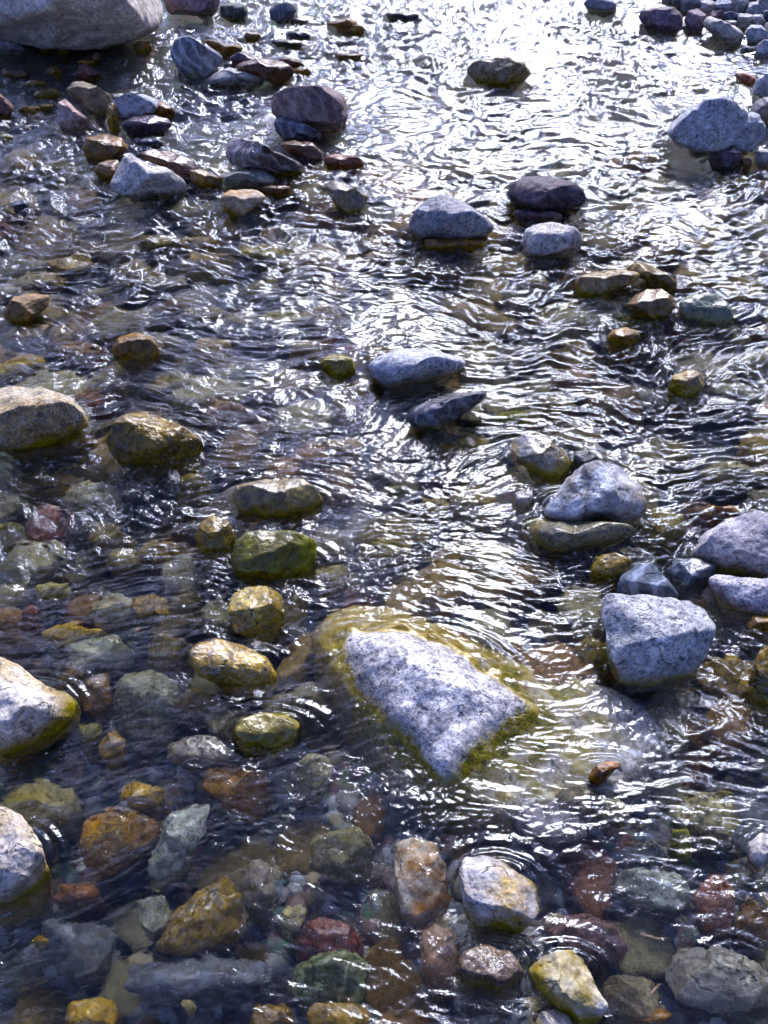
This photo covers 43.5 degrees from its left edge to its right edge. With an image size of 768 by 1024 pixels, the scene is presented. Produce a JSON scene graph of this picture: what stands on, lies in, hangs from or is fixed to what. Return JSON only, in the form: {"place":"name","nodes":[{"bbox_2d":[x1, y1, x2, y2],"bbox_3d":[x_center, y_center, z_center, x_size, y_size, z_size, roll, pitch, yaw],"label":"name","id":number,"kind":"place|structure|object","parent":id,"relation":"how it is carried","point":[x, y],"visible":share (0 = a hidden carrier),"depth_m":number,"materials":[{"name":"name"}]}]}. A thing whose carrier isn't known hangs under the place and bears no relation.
{"place":"outdoors","nodes":[
{"label":"outdoors","id":0,"kind":"place"},
{"bbox_2d":[0,0,767,1023],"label":"water","id":1,"kind":"structure","parent":0,"point":[204,866],"depth_m":2.90,"materials":[{"name":"liquid"}]},
{"bbox_2d":[342,623,539,785],"bbox_3d":[0.217,0.599,2.513,1.179,0.474,0.605,19,46,19],"label":"boulder","id":2,"kind":"object","parent":1,"relation":"in","point":[448,714],"visible":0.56,"depth_m":2.37,"materials":[{"name":"stone"}]},
{"bbox_2d":[735,72,755,84],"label":"rock","id":3,"kind":"object","parent":1,"relation":"in","point":[747,78],"visible":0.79,"depth_m":5.56,"materials":[{"name":"stone"}]},
{"bbox_3d":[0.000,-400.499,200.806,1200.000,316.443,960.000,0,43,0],"label":"stream bed","id":4,"kind":"structure","parent":0,"visible":0},
{"bbox_2d":[0,94,14,116],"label":"rock","id":5,"kind":"object","parent":4,"relation":"on","point":[7,108],"visible":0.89,"depth_m":5.20,"materials":[{"name":"stone"}]},
{"bbox_2d":[0,40,24,55],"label":"cobble","id":6,"kind":"object","parent":4,"relation":"on","point":[9,47],"visible":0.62,"depth_m":5.96,"materials":[{"name":"grey stone"}]},
{"bbox_2d":[2,69,29,76],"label":"rock","id":7,"kind":"object","parent":4,"relation":"on","point":[17,73],"visible":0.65,"depth_m":5.69,"materials":[{"name":"stone"}]},
{"bbox_2d":[4,293,48,325],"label":"rock","id":8,"kind":"object","parent":4,"relation":"on","point":[24,309],"visible":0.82,"depth_m":3.71,"materials":[{"name":"stone"}]},
{"bbox_2d":[0,657,75,753],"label":"boulder","id":9,"kind":"object","parent":4,"relation":"on","point":[33,710],"visible":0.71,"depth_m":2.32,"materials":[{"name":"stone"}]},
{"bbox_2d":[0,385,88,450],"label":"boulder","id":10,"kind":"object","parent":4,"relation":"on","point":[40,417],"visible":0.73,"depth_m":3.12,"materials":[{"name":"stone"}]},
{"bbox_2d":[0,0,162,49],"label":"boulder","id":11,"kind":"object","parent":4,"relation":"on","point":[74,24],"visible":0.84,"depth_m":5.67,"materials":[{"name":"stone"}]},
{"bbox_2d":[76,63,100,81],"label":"rock","id":12,"kind":"object","parent":4,"relation":"on","point":[86,72],"visible":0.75,"depth_m":5.64,"materials":[{"name":"purple stone"}]},
{"bbox_2d":[66,81,112,116],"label":"rock","id":13,"kind":"object","parent":4,"relation":"on","point":[91,98],"visible":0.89,"depth_m":5.16,"materials":[{"name":"stone"}]},
{"bbox_2d":[82,134,127,161],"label":"rock","id":14,"kind":"object","parent":4,"relation":"on","point":[102,147],"visible":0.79,"depth_m":4.76,"materials":[{"name":"stone"}]},
{"bbox_2d":[93,160,119,179],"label":"rock","id":15,"kind":"object","parent":4,"relation":"on","point":[105,170],"visible":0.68,"depth_m":4.65,"materials":[{"name":"stone"}]},
{"bbox_2d":[106,103,119,134],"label":"rock","id":16,"kind":"object","parent":4,"relation":"on","point":[112,117],"visible":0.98,"depth_m":5.10,"materials":[{"name":"stone"}]},
{"bbox_2d":[112,93,158,121],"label":"boulder","id":17,"kind":"object","parent":4,"relation":"on","point":[128,106],"visible":0.73,"depth_m":5.11,"materials":[{"name":"stone"}]},
{"bbox_2d":[112,332,159,360],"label":"rock","id":18,"kind":"object","parent":4,"relation":"on","point":[137,345],"visible":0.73,"depth_m":3.53,"materials":[{"name":"stone"}]},
{"bbox_2d":[133,41,152,53],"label":"cobble","id":19,"kind":"object","parent":4,"relation":"on","point":[141,47],"visible":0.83,"depth_m":6.03,"materials":[{"name":"stone"}]},
{"bbox_2d":[121,115,171,135],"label":"rock","id":20,"kind":"object","parent":4,"relation":"on","point":[152,125],"visible":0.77,"depth_m":5.03,"materials":[{"name":"stone"}]},
{"bbox_2d":[110,154,185,200],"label":"boulder","id":21,"kind":"object","parent":4,"relation":"on","point":[136,178],"visible":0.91,"depth_m":4.42,"materials":[{"name":"stone"}]},
{"bbox_2d":[106,412,202,463],"bbox_3d":[-0.743,-0.173,3.196,0.313,0.369,0.198,0,43,0],"label":"boulder","id":22,"kind":"object","parent":4,"relation":"on","point":[139,437],"visible":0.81,"depth_m":3.06,"materials":[{"name":"stone"}]},
{"bbox_2d":[155,101,174,118],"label":"rock","id":23,"kind":"object","parent":4,"relation":"on","point":[164,110],"visible":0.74,"depth_m":5.20,"materials":[{"name":"orange stone"}]},
{"bbox_2d":[140,149,198,178],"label":"rock","id":24,"kind":"object","parent":4,"relation":"on","point":[182,167],"visible":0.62,"depth_m":4.61,"materials":[{"name":"stone"}]},
{"bbox_2d":[163,0,219,15],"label":"rock","id":25,"kind":"object","parent":4,"relation":"on","point":[192,7],"visible":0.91,"depth_m":6.42,"materials":[{"name":"stone"}]},
{"bbox_2d":[170,35,222,78],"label":"rock","id":26,"kind":"object","parent":4,"relation":"on","point":[192,58],"visible":0.78,"depth_m":5.63,"materials":[{"name":"stone"}]},
{"bbox_2d":[189,168,220,187],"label":"rock","id":27,"kind":"object","parent":4,"relation":"on","point":[200,177],"visible":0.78,"depth_m":4.58,"materials":[{"name":"stone"}]},
{"bbox_2d":[196,515,235,552],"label":"rock","id":28,"kind":"object","parent":4,"relation":"on","point":[215,533],"visible":0.66,"depth_m":2.82,"materials":[{"name":"stone"}]},
{"bbox_2d":[205,39,242,54],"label":"rock","id":29,"kind":"object","parent":4,"relation":"on","point":[224,49],"visible":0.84,"depth_m":5.92,"materials":[{"name":"stone"}]},
{"bbox_2d":[189,639,276,684],"bbox_3d":[-0.389,0.471,2.575,0.235,0.330,0.139,0,43,0],"label":"boulder","id":30,"kind":"object","parent":4,"relation":"on","point":[219,661],"visible":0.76,"depth_m":2.46,"materials":[{"name":"stone"}]},
{"bbox_2d":[220,2,247,21],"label":"rock","id":31,"kind":"object","parent":4,"relation":"on","point":[230,12],"visible":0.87,"depth_m":6.45,"materials":[{"name":"stone"}]},
{"bbox_2d":[205,68,265,88],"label":"flat rock","id":32,"kind":"object","parent":4,"relation":"on","point":[233,77],"visible":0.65,"depth_m":5.55,"materials":[{"name":"stone"}]},
{"bbox_2d":[220,189,265,216],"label":"rock","id":33,"kind":"object","parent":4,"relation":"on","point":[237,203],"visible":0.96,"depth_m":4.32,"materials":[{"name":"stone"}]},
{"bbox_2d":[230,51,255,64],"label":"rock","id":34,"kind":"object","parent":4,"relation":"on","point":[237,58],"visible":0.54,"depth_m":5.79,"materials":[{"name":"stone"}]},
{"bbox_2d":[224,169,274,189],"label":"rock","id":35,"kind":"object","parent":4,"relation":"on","point":[254,179],"visible":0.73,"depth_m":4.57,"materials":[{"name":"stone"}]},
{"bbox_2d":[225,138,302,176],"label":"rock","id":36,"kind":"object","parent":4,"relation":"on","point":[248,154],"visible":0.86,"depth_m":4.60,"materials":[{"name":"stone"}]},
{"bbox_2d":[236,58,293,83],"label":"rock","id":37,"kind":"object","parent":4,"relation":"on","point":[272,71],"visible":0.77,"depth_m":5.56,"materials":[{"name":"stone"}]},
{"bbox_2d":[262,185,289,198],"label":"rock","id":38,"kind":"object","parent":4,"relation":"on","point":[278,191],"visible":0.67,"depth_m":4.54,"materials":[{"name":"stone"}]},
{"bbox_2d":[269,2,295,22],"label":"cobble","id":39,"kind":"object","parent":4,"relation":"on","point":[283,12],"visible":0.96,"depth_m":6.40,"materials":[{"name":"stone"}]},
{"bbox_2d":[272,39,301,46],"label":"flat rock","id":40,"kind":"object","parent":4,"relation":"on","point":[285,42],"visible":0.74,"depth_m":6.06,"materials":[{"name":"stone"}]},
{"bbox_2d":[281,140,322,158],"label":"rock","id":41,"kind":"object","parent":4,"relation":"on","point":[304,149],"visible":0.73,"depth_m":4.79,"materials":[{"name":"stone"}]},
{"bbox_2d":[271,85,347,132],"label":"boulder","id":42,"kind":"object","parent":4,"relation":"on","point":[322,109],"visible":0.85,"depth_m":4.96,"materials":[{"name":"stone"}]},
{"bbox_2d":[320,354,354,376],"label":"rock","id":43,"kind":"object","parent":4,"relation":"on","point":[339,365],"visible":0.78,"depth_m":3.47,"materials":[{"name":"stone"}]},
{"bbox_2d":[326,18,356,31],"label":"rock","id":44,"kind":"object","parent":4,"relation":"on","point":[343,25],"visible":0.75,"depth_m":6.29,"materials":[{"name":"stone"}]},
{"bbox_2d":[324,154,363,169],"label":"rock","id":45,"kind":"object","parent":4,"relation":"on","point":[338,161],"visible":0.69,"depth_m":4.74,"materials":[{"name":"stone"}]},
{"bbox_2d":[387,12,418,21],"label":"flat rock","id":46,"kind":"object","parent":4,"relation":"on","point":[403,16],"visible":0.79,"depth_m":6.45,"materials":[{"name":"stone"}]},
{"bbox_2d":[368,348,465,387],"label":"boulder","id":47,"kind":"object","parent":4,"relation":"on","point":[395,368],"visible":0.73,"depth_m":3.38,"materials":[{"name":"stone"}]},
{"bbox_2d":[408,391,486,429],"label":"boulder","id":48,"kind":"object","parent":4,"relation":"on","point":[438,413],"visible":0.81,"depth_m":3.20,"materials":[{"name":"stone"}]},
{"bbox_2d":[409,194,493,239],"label":"boulder","id":49,"kind":"object","parent":4,"relation":"on","point":[442,216],"visible":0.76,"depth_m":4.11,"materials":[{"name":"stone"}]},
{"bbox_2d":[425,238,483,251],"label":"rock","id":50,"kind":"object","parent":4,"relation":"on","point":[469,244],"visible":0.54,"depth_m":4.14,"materials":[{"name":"stone"}]},
{"bbox_2d":[459,855,538,931],"bbox_3d":[0.244,0.869,2.099,0.168,0.266,0.157,0,43,0],"label":"boulder","id":51,"kind":"object","parent":4,"relation":"on","point":[497,893],"visible":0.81,"depth_m":2.00,"materials":[{"name":"stone"}]},
{"bbox_2d":[467,56,530,85],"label":"boulder","id":52,"kind":"object","parent":4,"relation":"on","point":[507,71],"visible":0.73,"depth_m":5.53,"materials":[{"name":"stone"}]},
{"bbox_2d":[514,489,532,507],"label":"cobble","id":53,"kind":"object","parent":4,"relation":"on","point":[523,497],"visible":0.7,"depth_m":2.96,"materials":[{"name":"stone"}]},
{"bbox_2d":[513,208,561,222],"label":"flat rock","id":54,"kind":"object","parent":4,"relation":"on","point":[521,215],"visible":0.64,"depth_m":4.33,"materials":[{"name":"stone"}]},
{"bbox_2d":[507,176,585,213],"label":"boulder","id":55,"kind":"object","parent":4,"relation":"on","point":[548,193],"visible":0.76,"depth_m":4.34,"materials":[{"name":"stone"}]},
{"bbox_2d":[522,222,581,258],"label":"boulder","id":56,"kind":"object","parent":4,"relation":"on","point":[558,240],"visible":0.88,"depth_m":4.06,"materials":[{"name":"stone"}]},
{"bbox_2d":[571,450,598,470],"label":"rock","id":57,"kind":"object","parent":4,"relation":"on","point":[581,458],"visible":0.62,"depth_m":3.07,"materials":[{"name":"grey stone"}]},
{"bbox_2d":[584,0,616,12],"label":"cobble","id":58,"kind":"object","parent":4,"relation":"on","point":[599,6],"visible":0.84,"depth_m":6.51,"materials":[{"name":"grey stone"}]},
{"bbox_2d":[589,761,620,780],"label":"rock","id":59,"kind":"object","parent":4,"relation":"on","point":[603,770],"visible":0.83,"depth_m":2.25,"materials":[{"name":"stone"}]},
{"bbox_2d":[575,269,639,297],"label":"boulder","id":60,"kind":"object","parent":4,"relation":"on","point":[603,283],"visible":0.81,"depth_m":3.83,"materials":[{"name":"stone"}]},
{"bbox_2d":[607,327,639,348],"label":"rock","id":61,"kind":"object","parent":4,"relation":"on","point":[624,337],"visible":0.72,"depth_m":3.59,"materials":[{"name":"stone"}]},
{"bbox_2d":[617,563,677,598],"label":"boulder","id":62,"kind":"object","parent":4,"relation":"on","point":[649,579],"visible":0.68,"depth_m":2.65,"materials":[{"name":"stone"}]},
{"bbox_2d":[626,289,675,318],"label":"rock","id":63,"kind":"object","parent":4,"relation":"on","point":[655,303],"visible":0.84,"depth_m":3.70,"materials":[{"name":"stone"}]},
{"bbox_2d":[626,261,677,290],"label":"rock","id":64,"kind":"object","parent":4,"relation":"on","point":[649,273],"visible":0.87,"depth_m":3.87,"materials":[{"name":"stone"}]},
{"bbox_2d":[639,6,682,34],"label":"boulder","id":65,"kind":"object","parent":4,"relation":"on","point":[664,20],"visible":0.77,"depth_m":6.22,"materials":[{"name":"stone"}]},
{"bbox_2d":[670,370,704,396],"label":"rock","id":66,"kind":"object","parent":4,"relation":"on","point":[688,383],"visible":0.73,"depth_m":3.37,"materials":[{"name":"stone"}]},
{"bbox_2d":[681,0,703,12],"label":"cobble","id":67,"kind":"object","parent":4,"relation":"on","point":[687,6],"visible":0.43,"depth_m":6.55,"materials":[{"name":"grey stone"}]},
{"bbox_2d":[671,558,716,589],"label":"rock","id":68,"kind":"object","parent":4,"relation":"on","point":[693,573],"visible":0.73,"depth_m":2.71,"materials":[{"name":"stone"}]},
{"bbox_2d":[684,8,705,35],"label":"boulder","id":69,"kind":"object","parent":4,"relation":"on","point":[695,19],"visible":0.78,"depth_m":6.25,"materials":[{"name":"stone"}]},
{"bbox_2d":[679,293,733,325],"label":"rock","id":70,"kind":"object","parent":4,"relation":"on","point":[709,309],"visible":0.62,"depth_m":3.73,"materials":[{"name":"stone"}]},
{"bbox_2d":[667,96,747,155],"bbox_3d":[1.611,-1.893,4.870,0.387,0.459,0.369,0,43,0],"label":"boulder","id":71,"kind":"object","parent":4,"relation":"on","point":[707,126],"visible":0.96,"depth_m":4.70,"materials":[{"name":"stone"}]},
{"bbox_2d":[713,0,731,11],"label":"cobble","id":72,"kind":"object","parent":4,"relation":"on","point":[724,5],"visible":0.62,"depth_m":6.51,"materials":[{"name":"stone"}]},
{"bbox_2d":[703,16,743,44],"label":"boulder","id":73,"kind":"object","parent":4,"relation":"on","point":[720,30],"visible":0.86,"depth_m":6.06,"materials":[{"name":"stone"}]},
{"bbox_2d":[709,146,743,169],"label":"rock","id":74,"kind":"object","parent":4,"relation":"on","point":[730,158],"visible":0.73,"depth_m":4.73,"materials":[{"name":"stone"}]},
{"bbox_2d":[692,511,767,578],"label":"boulder","id":75,"kind":"object","parent":4,"relation":"on","point":[738,544],"visible":0.77,"depth_m":2.71,"materials":[{"name":"stone"}]},
{"bbox_2d":[730,0,748,13],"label":"cobble","id":76,"kind":"object","parent":4,"relation":"on","point":[738,6],"visible":0.65,"depth_m":6.46,"materials":[{"name":"stone"}]},
{"bbox_2d":[736,13,752,27],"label":"cobble","id":77,"kind":"object","parent":4,"relation":"on","point":[745,20],"visible":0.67,"depth_m":6.34,"materials":[{"name":"stone"}]},
{"bbox_2d":[731,111,765,152],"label":"boulder","id":78,"kind":"object","parent":4,"relation":"on","point":[750,139],"visible":0.59,"depth_m":4.80,"materials":[{"name":"stone"}]},
{"bbox_2d":[745,2,763,14],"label":"cobble","id":79,"kind":"object","parent":4,"relation":"on","point":[754,8],"visible":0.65,"depth_m":6.40,"materials":[{"name":"stone"}]},
{"bbox_2d":[745,25,767,45],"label":"cobble","id":80,"kind":"object","parent":4,"relation":"on","point":[755,35],"visible":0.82,"depth_m":6.04,"materials":[{"name":"stone"}]},
{"bbox_2d":[747,833,767,868],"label":"rock","id":81,"kind":"object","parent":4,"relation":"on","point":[757,848],"visible":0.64,"depth_m":2.11,"materials":[{"name":"stone"}]},
{"bbox_2d":[747,615,767,630],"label":"cobble","id":82,"kind":"object","parent":4,"relation":"on","point":[760,622],"visible":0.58,"depth_m":2.58,"materials":[{"name":"stone"}]},
{"bbox_2d":[748,646,767,704],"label":"boulder","id":83,"kind":"object","parent":4,"relation":"on","point":[758,685],"visible":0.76,"depth_m":2.41,"materials":[{"name":"stone"}]},
{"bbox_2d":[749,97,767,124],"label":"rock","id":84,"kind":"object","parent":4,"relation":"on","point":[760,107],"visible":0.66,"depth_m":5.11,"materials":[{"name":"grey stone"}]},
{"bbox_2d":[753,74,767,98],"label":"rock","id":85,"kind":"object","parent":4,"relation":"on","point":[760,88],"visible":0.73,"depth_m":5.32,"materials":[{"name":"stone"}]},
{"bbox_2d":[755,149,767,167],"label":"cobble","id":86,"kind":"object","parent":4,"relation":"on","point":[761,157],"visible":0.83,"depth_m":4.75,"materials":[{"name":"stone"}]},
{"bbox_2d":[756,39,767,59],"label":"cobble","id":87,"kind":"object","parent":4,"relation":"on","point":[762,50],"visible":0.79,"depth_m":5.89,"materials":[{"name":"stone"}]},
{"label":"gravel","id":88,"kind":"object","parent":4,"relation":"on","visible":0},
{"bbox_2d":[0,806,48,904],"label":"boulder","id":89,"kind":"object","parent":88,"relation":"on","point":[24,868],"visible":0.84,"depth_m":2.04,"materials":[{"name":"stone"}]},
{"bbox_2d":[34,89,59,98],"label":"rock","id":90,"kind":"object","parent":88,"relation":"on","point":[47,94],"visible":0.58,"depth_m":5.43,"materials":[{"name":"stone"}]},
{"bbox_2d":[57,99,87,130],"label":"rock","id":91,"kind":"object","parent":88,"relation":"on","point":[70,117],"visible":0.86,"depth_m":5.07,"materials":[{"name":"stone"}]},
{"bbox_2d":[140,138,164,148],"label":"rock","id":92,"kind":"object","parent":88,"relation":"on","point":[154,143],"visible":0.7,"depth_m":4.94,"materials":[{"name":"stone"}]},
{"bbox_2d":[228,586,281,635],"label":"boulder","id":93,"kind":"object","parent":88,"relation":"on","point":[254,610],"visible":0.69,"depth_m":2.59,"materials":[{"name":"stone"}]},
{"bbox_2d":[233,713,299,747],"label":"rock","id":94,"kind":"object","parent":88,"relation":"on","point":[270,730],"visible":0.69,"depth_m":2.33,"materials":[{"name":"stone"}]},
{"bbox_2d":[231,530,316,578],"bbox_3d":[-0.316,0.197,2.837,0.247,0.322,0.135,-10,44,-11],"label":"boulder","id":95,"kind":"object","parent":88,"relation":"on","point":[266,554],"visible":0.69,"depth_m":2.73,"materials":[{"name":"stone"}]},
{"bbox_2d":[232,478,322,516],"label":"boulder","id":96,"kind":"object","parent":88,"relation":"on","point":[280,497],"visible":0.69,"depth_m":2.92,"materials":[{"name":"stone"}]},
{"bbox_2d":[274,116,320,141],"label":"rock","id":97,"kind":"object","parent":88,"relation":"on","point":[288,129],"visible":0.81,"depth_m":4.94,"materials":[{"name":"stone"}]},
{"bbox_2d":[325,181,368,213],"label":"rock","id":98,"kind":"object","parent":88,"relation":"on","point":[347,199],"visible":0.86,"depth_m":4.39,"materials":[{"name":"stone"}]},
{"bbox_2d":[458,944,523,992],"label":"boulder","id":99,"kind":"object","parent":88,"relation":"on","point":[491,968],"visible":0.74,"depth_m":1.92,"materials":[{"name":"stone"}]},
{"bbox_2d":[511,434,570,479],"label":"boulder","id":100,"kind":"object","parent":88,"relation":"on","point":[546,457],"visible":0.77,"depth_m":3.06,"materials":[{"name":"stone"}]},
{"bbox_2d":[536,1010,571,1023],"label":"cobble","id":101,"kind":"object","parent":88,"relation":"on","point":[551,1017],"visible":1,"depth_m":1.86,"materials":[{"name":"stone"}]},
{"bbox_2d":[529,950,607,1023],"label":"boulder","id":102,"kind":"object","parent":88,"relation":"on","point":[563,980],"visible":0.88,"depth_m":1.88,"materials":[{"name":"stone"}]},
{"bbox_2d":[530,519,633,552],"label":"flat rock","id":103,"kind":"object","parent":88,"relation":"on","point":[551,535],"visible":0.66,"depth_m":2.80,"materials":[{"name":"stone"}]},
{"bbox_2d":[543,460,646,522],"bbox_3d":[0.637,0.001,2.976,0.312,0.334,0.201,0,43,0],"label":"boulder","id":104,"kind":"object","parent":103,"relation":"on","point":[599,489],"visible":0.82,"depth_m":2.86,"materials":[{"name":"stone"}]},
{"bbox_2d":[591,553,631,580],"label":"rock","id":105,"kind":"object","parent":88,"relation":"on","point":[606,566],"visible":0.55,"depth_m":2.73,"materials":[{"name":"stone"}]},
{"bbox_2d":[602,593,715,687],"bbox_3d":[0.710,0.378,2.571,0.283,0.330,0.245,0,43,0],"label":"boulder","id":106,"kind":"object","parent":88,"relation":"on","point":[651,640],"visible":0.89,"depth_m":2.45,"materials":[{"name":"stone"}]},
{"bbox_2d":[708,574,767,614],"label":"boulder","id":107,"kind":"object","parent":88,"relation":"on","point":[748,595],"visible":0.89,"depth_m":2.62,"materials":[{"name":"stone"}]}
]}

